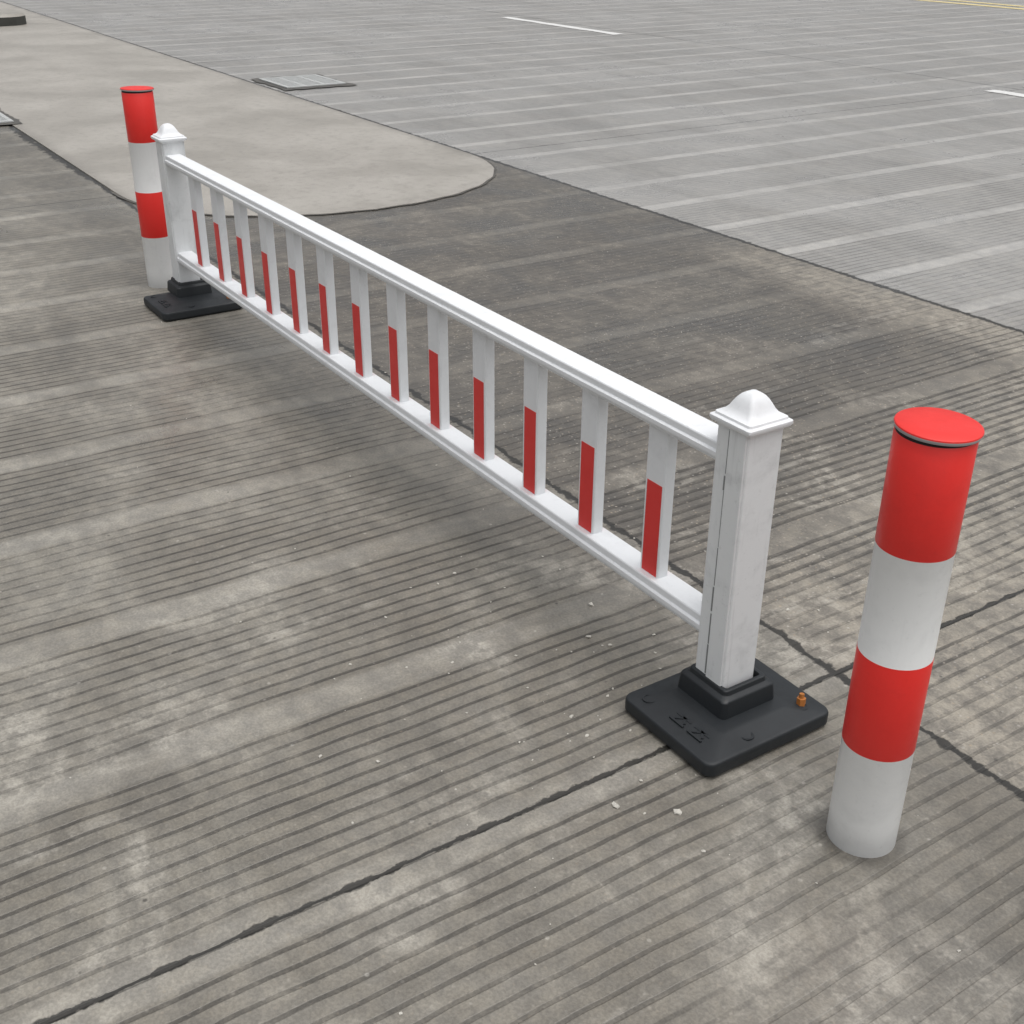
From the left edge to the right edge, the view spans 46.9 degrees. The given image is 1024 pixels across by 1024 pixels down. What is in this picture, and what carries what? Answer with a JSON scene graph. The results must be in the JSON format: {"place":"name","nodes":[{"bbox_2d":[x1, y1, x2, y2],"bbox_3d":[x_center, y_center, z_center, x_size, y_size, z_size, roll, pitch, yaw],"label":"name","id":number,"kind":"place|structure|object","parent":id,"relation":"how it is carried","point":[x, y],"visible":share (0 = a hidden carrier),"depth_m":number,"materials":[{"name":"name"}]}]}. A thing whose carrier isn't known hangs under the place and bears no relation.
{"place":"outdoors","nodes":[
{"label":"outdoors","id":0,"kind":"place"},
{"bbox_2d":[0,5,26,26],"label":"traffic island","id":1,"kind":"structure","parent":0,"point":[10,17],"depth_m":13.74,"materials":[{"name":"concrete"}]},
{"bbox_2d":[0,0,1023,1023],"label":"concrete ground","id":2,"kind":"structure","parent":0,"point":[807,216],"depth_m":2.82,"materials":[{"name":"grey concrete"}]},
{"bbox_2d":[0,110,21,124],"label":"drain grate","id":3,"kind":"object","parent":2,"relation":"on","point":[6,119],"visible":1,"depth_m":8.03,"materials":[{"name":"metal"}]},
{"bbox_2d":[120,86,172,287],"bbox_3d":[-1.401,-1.251,4.575,0.121,0.753,0.121,-5,28,-10],"label":"striped bollard","id":4,"kind":"object","parent":2,"relation":"on","point":[140,115],"visible":0.89,"depth_m":4.51,"materials":[{"name":"metal"}]},
{"bbox_2d":[144,286,241,320],"bbox_3d":[-1.210,-0.800,4.479,0.310,0.045,0.256,-16,32,-29],"label":"rubber plate","id":5,"kind":"object","parent":2,"relation":"on","point":[215,301],"visible":0.66,"depth_m":4.41,"materials":[{"name":"black rubber"}]},
{"bbox_2d":[158,300,171,307],"bbox_3d":[-1.286,-0.775,4.402,0.038,0.012,0.090,-16,32,-29],"label":"embossed lettering","id":6,"kind":"object","parent":5,"relation":"on","point":[166,301],"visible":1,"depth_m":4.39,"materials":[{"name":"black rubber"}]},
{"bbox_2d":[167,277,211,297],"bbox_3d":[-1.234,-0.868,4.508,0.136,0.052,0.136,-16,32,-29],"label":"rubber socket","id":7,"kind":"object","parent":5,"relation":"on","point":[177,289],"visible":0.69,"depth_m":4.46,"materials":[{"name":"black rubber"}]},
{"bbox_2d":[156,142,199,282],"bbox_3d":[-1.239,-1.104,4.384,0.078,0.552,0.078,-16,32,-29],"label":"post","id":8,"kind":"object","parent":7,"relation":"on","point":[180,208],"visible":0.71,"depth_m":4.35,"materials":[{"name":"white plastic"}]},
{"bbox_2d":[151,123,186,143],"bbox_3d":[-1.237,-1.366,4.247,0.103,0.063,0.103,-16,32,-29],"label":"post cap","id":9,"kind":"object","parent":8,"relation":"on","point":[167,133],"visible":1,"depth_m":4.22,"materials":[{"name":"white plastic"}]},
{"bbox_2d":[157,142,199,281],"bbox_3d":[-1.231,-1.098,4.372,0.085,0.545,0.041,-16,32,-29],"label":"cover moulding","id":10,"kind":"object","parent":8,"relation":"attached to","point":[166,196],"visible":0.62,"depth_m":4.34,"materials":[{"name":"white plastic"}]},
{"bbox_2d":[177,251,701,630],"bbox_3d":[-0.422,-0.376,3.324,0.065,0.039,2.960,-16,32,-29],"label":"bottom rail","id":11,"kind":"object","parent":8,"relation":"attached to","point":[677,596],"visible":0.74,"depth_m":2.79,"materials":[{"name":"white plastic"}]},
{"bbox_2d":[188,177,677,578],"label":"pickets","id":12,"kind":"object","parent":11,"relation":"on","point":[661,457],"visible":0.53,"depth_m":2.87,"materials":[{"name":"white plastic"}]},
{"bbox_2d":[192,210,661,576],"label":"red strips","id":13,"kind":"object","parent":12,"relation":"attached to","point":[651,524],"visible":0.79,"depth_m":2.78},
{"bbox_2d":[164,154,717,458],"bbox_3d":[-0.420,-0.691,3.159,0.065,0.035,2.960,-16,32,-29],"label":"top rail","id":14,"kind":"object","parent":12,"relation":"on","point":[684,425],"visible":0.81,"depth_m":2.62,"materials":[{"name":"white plastic"}]},
{"bbox_2d":[0,1,493,216],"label":"smooth concrete apron","id":15,"kind":"object","parent":2,"relation":"on","point":[62,83],"visible":0.77,"depth_m":7.78,"materials":[{"name":"grey concrete"}]},
{"bbox_2d":[252,74,355,90],"bbox_3d":[-1.743,-3.573,9.790,0.648,0.010,0.804,-16,32,-29],"label":"drain grate","id":16,"kind":"object","parent":2,"relation":"on","point":[292,82],"visible":1,"depth_m":9.73,"materials":[{"name":"metal"}]},
{"bbox_2d":[113,152,496,215],"bbox_3d":[-0.901,-1.725,6.291,2.150,0.001,1.045,-16,32,-29],"label":"apron seam","id":17,"kind":"object","parent":2,"relation":"on","point":[484,183],"visible":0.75,"depth_m":6.07,"materials":[{"name":"concrete"}]},
{"bbox_2d":[0,248,960,1014],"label":"gravel debris","id":18,"kind":"object","parent":2,"relation":"on","point":[614,804],"visible":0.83,"depth_m":2.25,"materials":[{"name":"stone"}]},
{"bbox_2d":[502,17,620,34],"bbox_3d":[0.556,-5.853,14.193,0.161,0.001,2.400,-16,32,-29],"label":"white lane dash","id":19,"kind":"object","parent":2,"relation":"on","point":[606,32],"visible":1,"depth_m":14.06,"materials":[{"name":"paint"}]},
{"bbox_2d":[625,658,828,776],"bbox_3d":[0.409,0.373,2.259,0.310,0.045,0.256,-16,32,-29],"label":"rubber plate","id":20,"kind":"object","parent":2,"relation":"on","point":[781,718],"visible":0.73,"depth_m":2.19,"materials":[{"name":"black rubber"}]},
{"bbox_2d":[642,694,655,702],"bbox_3d":[0.263,0.364,2.261,0.028,0.020,0.028,-16,32,-29],"label":"bolt hole","id":21,"kind":"object","parent":20,"relation":"on","point":[644,700],"visible":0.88,"depth_m":2.25,"materials":[{"name":"black rubber"}]},
{"bbox_2d":[669,712,709,742],"bbox_3d":[0.333,0.399,2.183,0.038,0.012,0.090,-16,32,-29],"label":"embossed lettering","id":22,"kind":"object","parent":20,"relation":"on","point":[691,732],"visible":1,"depth_m":2.17,"materials":[{"name":"black rubber"}]},
{"bbox_2d":[678,663,773,719],"bbox_3d":[0.410,0.323,2.255,0.136,0.052,0.136,-16,32,-29],"label":"rubber socket","id":23,"kind":"object","parent":20,"relation":"on","point":[708,694],"visible":0.72,"depth_m":2.21,"materials":[{"name":"black rubber"}]},
{"bbox_2d":[696,424,781,687],"bbox_3d":[0.404,0.087,2.131,0.078,0.552,0.078,-16,32,-29],"label":"post","id":24,"kind":"object","parent":23,"relation":"on","point":[759,478],"visible":0.6,"depth_m":2.09,"materials":[{"name":"white plastic"}]},
{"bbox_2d":[704,429,729,674],"bbox_3d":[0.400,0.084,2.137,0.080,0.541,0.006,-16,32,-29],"label":"seam","id":25,"kind":"object","parent":24,"relation":"attached to","point":[715,569],"visible":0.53,"depth_m":2.14,"materials":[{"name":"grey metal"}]},
{"bbox_2d":[706,428,782,685],"bbox_3d":[0.413,0.093,2.120,0.085,0.545,0.041,-16,32,-29],"label":"cover moulding","id":26,"kind":"object","parent":24,"relation":"attached to","point":[735,466],"visible":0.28,"depth_m":2.08,"materials":[{"name":"white plastic"}]},
{"bbox_2d":[709,389,792,438],"bbox_3d":[0.406,-0.175,1.994,0.103,0.063,0.103,-16,32,-29],"label":"post cap","id":27,"kind":"object","parent":24,"relation":"on","point":[752,413],"visible":1,"depth_m":1.97,"materials":[{"name":"white plastic"}]},
{"bbox_2d":[741,732,753,740],"bbox_3d":[0.429,0.416,2.163,0.028,0.020,0.028,-16,32,-29],"label":"bolt hole","id":28,"kind":"object","parent":20,"relation":"on","point":[751,738],"visible":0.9,"depth_m":2.15,"materials":[{"name":"black rubber"}]},
{"bbox_2d":[796,692,805,706],"bbox_3d":[0.549,0.357,2.239,0.016,0.028,0.018,-12,24,-31],"label":"bolt","id":29,"kind":"object","parent":20,"relation":"on","point":[801,700],"visible":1,"depth_m":2.23,"materials":[{"name":"orange metal"}]},
{"bbox_2d":[826,407,984,857],"bbox_3d":[0.591,0.209,1.814,0.121,0.753,0.121,-16,32,-29],"label":"striped bollard","id":30,"kind":"object","parent":2,"relation":"on","point":[930,464],"visible":1,"depth_m":1.74,"materials":[{"name":"metal"}]},
{"bbox_2d":[921,0,1023,9],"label":"yellow line","id":31,"kind":"object","parent":2,"relation":"on","point":[974,4],"visible":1,"depth_m":17.28,"materials":[{"name":"paint"}]},
{"bbox_2d":[951,0,1023,6],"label":"yellow line","id":32,"kind":"object","parent":2,"relation":"on","point":[987,3],"visible":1,"depth_m":17.47,"materials":[{"name":"paint"}]},
{"bbox_2d":[987,90,1023,96],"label":"white lane dash","id":33,"kind":"object","parent":2,"relation":"on","point":[1009,93],"visible":1,"depth_m":9.52,"materials":[{"name":"paint"}]}
]}

